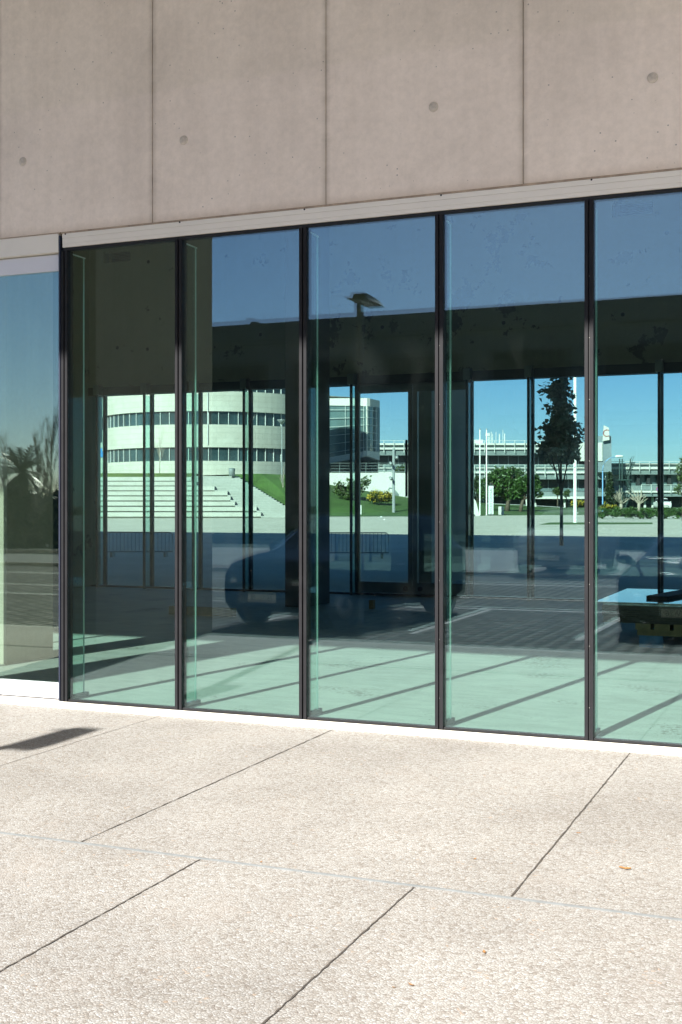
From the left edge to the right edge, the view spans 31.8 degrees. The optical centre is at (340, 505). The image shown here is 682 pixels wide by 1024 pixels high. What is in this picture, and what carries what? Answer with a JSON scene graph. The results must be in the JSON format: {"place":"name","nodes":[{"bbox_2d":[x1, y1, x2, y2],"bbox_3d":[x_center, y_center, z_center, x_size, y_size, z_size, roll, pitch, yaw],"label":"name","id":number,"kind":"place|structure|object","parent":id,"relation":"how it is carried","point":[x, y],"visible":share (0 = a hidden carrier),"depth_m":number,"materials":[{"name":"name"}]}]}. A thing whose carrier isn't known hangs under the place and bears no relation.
{"place":"outdoors","nodes":[
{"label":"outdoors","id":0,"kind":"place"},
{"bbox_2d":[211,474,407,515],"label":"lawn","id":1,"kind":"structure","parent":0,"point":[271,485],"depth_m":122.00,"materials":[{"name":"green plant"}]},
{"bbox_2d":[277,419,284,474],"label":"bowl lamp","id":2,"kind":"object","parent":1,"relation":"on","point":[281,421],"visible":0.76,"depth_m":120.97,"materials":[{"name":"grey metal"}]},
{"bbox_2d":[279,465,284,486],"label":"sapling","id":3,"kind":"object","parent":1,"relation":"on","point":[283,476],"visible":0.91,"depth_m":118.93,"materials":[{"name":"green plant"}]},
{"bbox_2d":[332,475,371,499],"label":"open tree","id":4,"kind":"object","parent":1,"relation":"on","point":[344,493],"visible":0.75,"depth_m":126.81,"materials":[{"name":"green plant"}]},
{"bbox_2d":[366,488,391,504],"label":"flowering bush","id":5,"kind":"object","parent":1,"relation":"on","point":[375,496],"visible":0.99,"depth_m":124.72,"materials":[{"name":"yellow plant"}]},
{"bbox_2d":[0,703,681,1023],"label":"pavement","id":6,"kind":"structure","parent":0,"point":[201,941],"depth_m":5.32,"materials":[{"name":"beige concrete"}]},
{"bbox_2d":[0,716,629,1023],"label":"paving joints","id":7,"kind":"object","parent":6,"relation":"on","point":[340,953],"visible":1,"depth_m":5.17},
{"bbox_2d":[0,832,681,920],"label":"paving strip","id":8,"kind":"object","parent":6,"relation":"on","point":[491,895],"visible":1,"depth_m":5.28,"materials":[{"name":"concrete"}]},
{"bbox_2d":[0,586,681,746],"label":"floor","id":9,"kind":"structure","parent":0,"point":[517,664],"depth_m":12.25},
{"bbox_2d":[169,606,235,616],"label":"timber beam","id":10,"kind":"structure","parent":9,"relation":"on","point":[216,611],"depth_m":17.28,"materials":[{"name":"brown wood"}]},
{"bbox_2d":[635,623,681,647],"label":"wooden pallet","id":11,"kind":"object","parent":9,"relation":"on","point":[653,635],"visible":0.68,"depth_m":13.42,"materials":[{"name":"brown wood"}]},
{"bbox_2d":[597,588,681,624],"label":"glass stack","id":12,"kind":"object","parent":11,"relation":"on","point":[628,605],"visible":0.97,"depth_m":13.50,"materials":[{"name":"glass"}]},
{"bbox_2d":[646,590,681,599],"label":"dark plank","id":13,"kind":"object","parent":12,"relation":"on","point":[671,595],"visible":1,"depth_m":14.06,"materials":[{"name":"black wood"}]},
{"bbox_2d":[369,600,374,608],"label":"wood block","id":14,"kind":"structure","parent":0,"point":[371,604],"depth_m":18.45,"materials":[{"name":"brown wood"}]},
{"bbox_2d":[101,515,681,598],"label":"plaza","id":15,"kind":"structure","parent":0,"point":[627,555],"depth_m":37.07,"materials":[{"name":"beige concrete"}]},
{"bbox_2d":[101,397,102,472],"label":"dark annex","id":16,"kind":"object","parent":15,"relation":"on","point":[101,435],"depth_m":149.94,"materials":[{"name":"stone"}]},
{"bbox_2d":[108,532,172,556],"bbox_3d":[-6.068,1.179,36.000,2.031,0.756,0.500,0,0,0],"label":"steel barrier","id":17,"kind":"object","parent":15,"relation":"on","point":[112,553],"visible":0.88,"depth_m":35.99,"materials":[{"name":"grey metal"}]},
{"bbox_2d":[101,473,261,517],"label":"terraced steps","id":18,"kind":"structure","parent":15,"relation":"on","point":[125,495],"depth_m":114.50,"materials":[{"name":"concrete"}]},
{"bbox_2d":[156,435,164,472],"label":"sapling","id":19,"kind":"object","parent":18,"relation":"on","point":[159,452],"visible":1,"depth_m":123.58,"materials":[{"name":"green plant"}]},
{"bbox_2d":[191,476,284,517],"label":"stone stair","id":20,"kind":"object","parent":15,"relation":"on","point":[266,505],"visible":0.62,"depth_m":116.00,"materials":[{"name":"beige stone"}]},
{"bbox_2d":[228,468,234,475],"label":"litter bin","id":21,"kind":"object","parent":20,"relation":"on","point":[231,471],"visible":1,"depth_m":121.22,"materials":[{"name":"grey metal"}]},
{"bbox_2d":[330,532,388,557],"bbox_3d":[0.394,1.171,35.000,2.031,0.756,0.500,0,0,0],"label":"steel barrier","id":22,"kind":"object","parent":15,"relation":"on","point":[381,552],"visible":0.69,"depth_m":34.99,"materials":[{"name":"grey metal"}]},
{"bbox_2d":[330,467,404,496],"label":"retaining wall","id":23,"kind":"structure","parent":15,"relation":"on","point":[381,482],"depth_m":137.00,"materials":[{"name":"white concrete"}]},
{"bbox_2d":[389,448,397,512],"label":"camera pole","id":24,"kind":"object","parent":15,"relation":"on","point":[392,463],"visible":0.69,"depth_m":119.89,"materials":[{"name":"grey metal"}]},
{"bbox_2d":[474,499,479,515],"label":"slanted slab","id":25,"kind":"structure","parent":15,"relation":"on","point":[476,512],"depth_m":120.90,"materials":[{"name":"white concrete"}]},
{"bbox_2d":[479,428,480,514],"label":"flagpole","id":26,"kind":"object","parent":15,"relation":"on","point":[479,473],"visible":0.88,"depth_m":123.96,"materials":[{"name":"white metal"}]},
{"bbox_2d":[488,483,492,515],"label":"totem sign","id":27,"kind":"object","parent":15,"relation":"on","point":[490,499],"visible":1,"depth_m":122.90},
{"bbox_2d":[535,377,583,545],"bbox_3d":[8.073,-1.798,44.010,2.182,6.798,1.741,0,0,18],"label":"magnolia tree","id":28,"kind":"object","parent":15,"relation":"on","point":[560,429],"visible":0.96,"depth_m":43.81,"materials":[{"name":"green plant"}]},
{"bbox_2d":[540,522,651,524],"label":"grass island","id":29,"kind":"structure","parent":15,"relation":"on","point":[566,523],"depth_m":81.35,"materials":[{"name":"green plant"}]},
{"bbox_2d":[573,377,576,522],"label":"mast","id":30,"kind":"object","parent":29,"relation":"on","point":[575,493],"visible":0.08,"depth_m":82.91,"materials":[{"name":"white metal"}]},
{"bbox_2d":[598,506,681,518],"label":"green bush","id":31,"kind":"object","parent":15,"relation":"on","point":[631,512],"visible":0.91,"depth_m":100.96,"materials":[{"name":"green plant"}]},
{"bbox_2d":[671,456,681,494],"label":"street tree","id":32,"kind":"object","parent":15,"relation":"on","point":[678,488],"visible":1,"depth_m":92.00,"materials":[{"name":"green plant"}]},
{"bbox_2d":[330,373,681,462],"label":"sky","id":33,"kind":"structure","parent":0,"point":[627,404],"materials":[{"name":"blue"}]},
{"bbox_2d":[477,503,680,515],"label":"park lawn","id":34,"kind":"structure","parent":0,"point":[514,509],"depth_m":143.62,"materials":[{"name":"green plant"}]},
{"bbox_2d":[474,475,485,502],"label":"cypress tree","id":35,"kind":"object","parent":34,"relation":"on","point":[476,487],"visible":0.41,"depth_m":169.77,"materials":[{"name":"green plant"}]},
{"bbox_2d":[486,428,486,514],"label":"flagpole","id":36,"kind":"object","parent":34,"relation":"on","point":[486,471],"visible":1,"depth_m":123.94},
{"bbox_2d":[476,465,523,510],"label":"spreading tree","id":37,"kind":"object","parent":34,"relation":"on","point":[502,480],"visible":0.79,"depth_m":139.66,"materials":[{"name":"green plant"}]},
{"bbox_2d":[498,507,503,514],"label":"stone post","id":38,"kind":"object","parent":34,"relation":"on","point":[500,510],"visible":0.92,"depth_m":125.80,"materials":[{"name":"white stone"}]},
{"bbox_2d":[367,426,681,507],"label":"office building","id":39,"kind":"structure","parent":34,"relation":"on","point":[644,477],"depth_m":201.20,"materials":[{"name":"white concrete"}]},
{"bbox_2d":[368,456,578,466],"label":"window frames","id":40,"kind":"structure","parent":39,"relation":"in","point":[388,456],"depth_m":201.02,"materials":[{"name":"metal"}]},
{"bbox_2d":[548,480,598,490],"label":"window frames","id":41,"kind":"structure","parent":39,"relation":"in","point":[548,480],"depth_m":201.02,"materials":[{"name":"white metal"}]},
{"bbox_2d":[507,471,544,511],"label":"spreading tree","id":42,"kind":"object","parent":34,"relation":"on","point":[520,491],"visible":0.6,"depth_m":137.76,"materials":[{"name":"green plant"}]},
{"bbox_2d":[552,487,559,507],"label":"young tree","id":43,"kind":"object","parent":34,"relation":"on","point":[556,490],"visible":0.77,"depth_m":159.92,"materials":[{"name":"green plant"}]},
{"bbox_2d":[563,489,570,507],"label":"young tree","id":44,"kind":"object","parent":34,"relation":"on","point":[566,493],"visible":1,"depth_m":161.91,"materials":[{"name":"green plant"}]},
{"bbox_2d":[570,500,583,510],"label":"flowering bush","id":45,"kind":"object","parent":34,"relation":"on","point":[580,504],"visible":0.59,"depth_m":144.79,"materials":[{"name":"yellow plant"}]},
{"bbox_2d":[599,502,618,509],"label":"flowering bush","id":46,"kind":"object","parent":34,"relation":"on","point":[606,505],"visible":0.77,"depth_m":131.76,"materials":[{"name":"yellow plant"}]},
{"bbox_2d":[604,471,616,508],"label":"cypress tree","id":47,"kind":"object","parent":34,"relation":"on","point":[609,495],"visible":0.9,"depth_m":149.80,"materials":[{"name":"green plant"}]},
{"bbox_2d":[602,455,622,503],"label":"curved lamp","id":48,"kind":"object","parent":34,"relation":"on","point":[620,456],"visible":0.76,"depth_m":139.94,"materials":[{"name":"metal"}]},
{"bbox_2d":[613,488,628,509],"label":"pollarded tree","id":49,"kind":"object","parent":34,"relation":"on","point":[618,498],"visible":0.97,"depth_m":139.79,"materials":[{"name":"beige plant"}]},
{"bbox_2d":[616,457,634,507],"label":"escape stair","id":50,"kind":"object","parent":34,"relation":"on","point":[627,480],"visible":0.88,"depth_m":180.58,"materials":[{"name":"metal"}]},
{"bbox_2d":[629,487,647,510],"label":"pollarded tree","id":51,"kind":"object","parent":34,"relation":"on","point":[638,497],"visible":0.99,"depth_m":141.95,"materials":[{"name":"beige plant"}]},
{"bbox_2d":[653,498,671,508],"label":"parked car","id":52,"kind":"object","parent":34,"relation":"on","point":[667,503],"visible":0.72,"depth_m":167.18,"materials":[{"name":"white paint"}]},
{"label":"terrace ground","id":53,"kind":"structure","parent":0,"visible":0},
{"bbox_2d":[102,389,284,475],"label":"round building","id":54,"kind":"structure","parent":53,"relation":"on","point":[222,432],"depth_m":127.33,"materials":[{"name":"concrete"}]},
{"bbox_2d":[330,396,379,472],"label":"glass box","id":55,"kind":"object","parent":53,"relation":"on","point":[340,430],"visible":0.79,"depth_m":153.86,"materials":[{"name":"glass"}]},
{"bbox_2d":[395,464,404,472],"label":"terrace plant","id":56,"kind":"object","parent":53,"relation":"on","point":[401,468],"visible":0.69,"depth_m":140.82,"materials":[{"name":"green plant"}]},
{"label":"ground","id":57,"kind":"structure","parent":0,"visible":0},
{"bbox_2d":[0,0,681,755],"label":"concrete building","id":58,"kind":"structure","parent":57,"relation":"on","point":[434,208],"depth_m":9.76,"materials":[{"name":"beige concrete"}]},
{"bbox_2d":[0,254,58,697],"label":"sliding door","id":59,"kind":"structure","parent":58,"relation":"in","point":[48,263],"depth_m":9.94,"materials":[{"name":"glass"}]},
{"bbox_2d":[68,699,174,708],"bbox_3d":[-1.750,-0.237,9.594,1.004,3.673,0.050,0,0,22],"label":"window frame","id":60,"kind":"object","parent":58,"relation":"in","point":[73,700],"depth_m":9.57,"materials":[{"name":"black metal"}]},
{"bbox_2d":[182,707,298,717],"bbox_3d":[-0.765,-0.237,9.188,1.004,3.673,0.050,0,0,22],"label":"window frame","id":61,"kind":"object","parent":58,"relation":"in","point":[185,708],"depth_m":9.17,"materials":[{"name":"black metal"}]},
{"bbox_2d":[307,716,434,728],"bbox_3d":[0.220,-0.237,8.781,1.004,3.673,0.050,0,0,22],"label":"window frame","id":62,"kind":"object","parent":58,"relation":"in","point":[310,717],"depth_m":8.77,"materials":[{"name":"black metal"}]},
{"bbox_2d":[358,384,412,593],"bbox_3d":[0.784,-0.289,21.281,1.025,3.698,0.110,0,0,22],"label":"rear door","id":63,"kind":"structure","parent":58,"relation":"in","point":[363,586],"depth_m":21.14,"materials":[{"name":"grey metal"}]},
{"bbox_2d":[413,381,468,594],"bbox_3d":[1.747,-0.289,20.905,1.026,3.698,0.071,0,0,22],"label":"rear door","id":64,"kind":"structure","parent":58,"relation":"in","point":[418,588],"depth_m":21.05,"materials":[{"name":"grey metal"}]},
{"bbox_2d":[444,726,583,739],"bbox_3d":[1.206,-0.237,8.374,1.004,3.673,0.050,0,0,22],"label":"window frame","id":65,"kind":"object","parent":58,"relation":"in","point":[446,727],"depth_m":8.35,"materials":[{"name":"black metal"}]},
{"bbox_2d":[594,737,681,746],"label":"window frame","id":66,"kind":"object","parent":58,"relation":"in","point":[596,738],"depth_m":8.03,"materials":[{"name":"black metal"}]}
]}

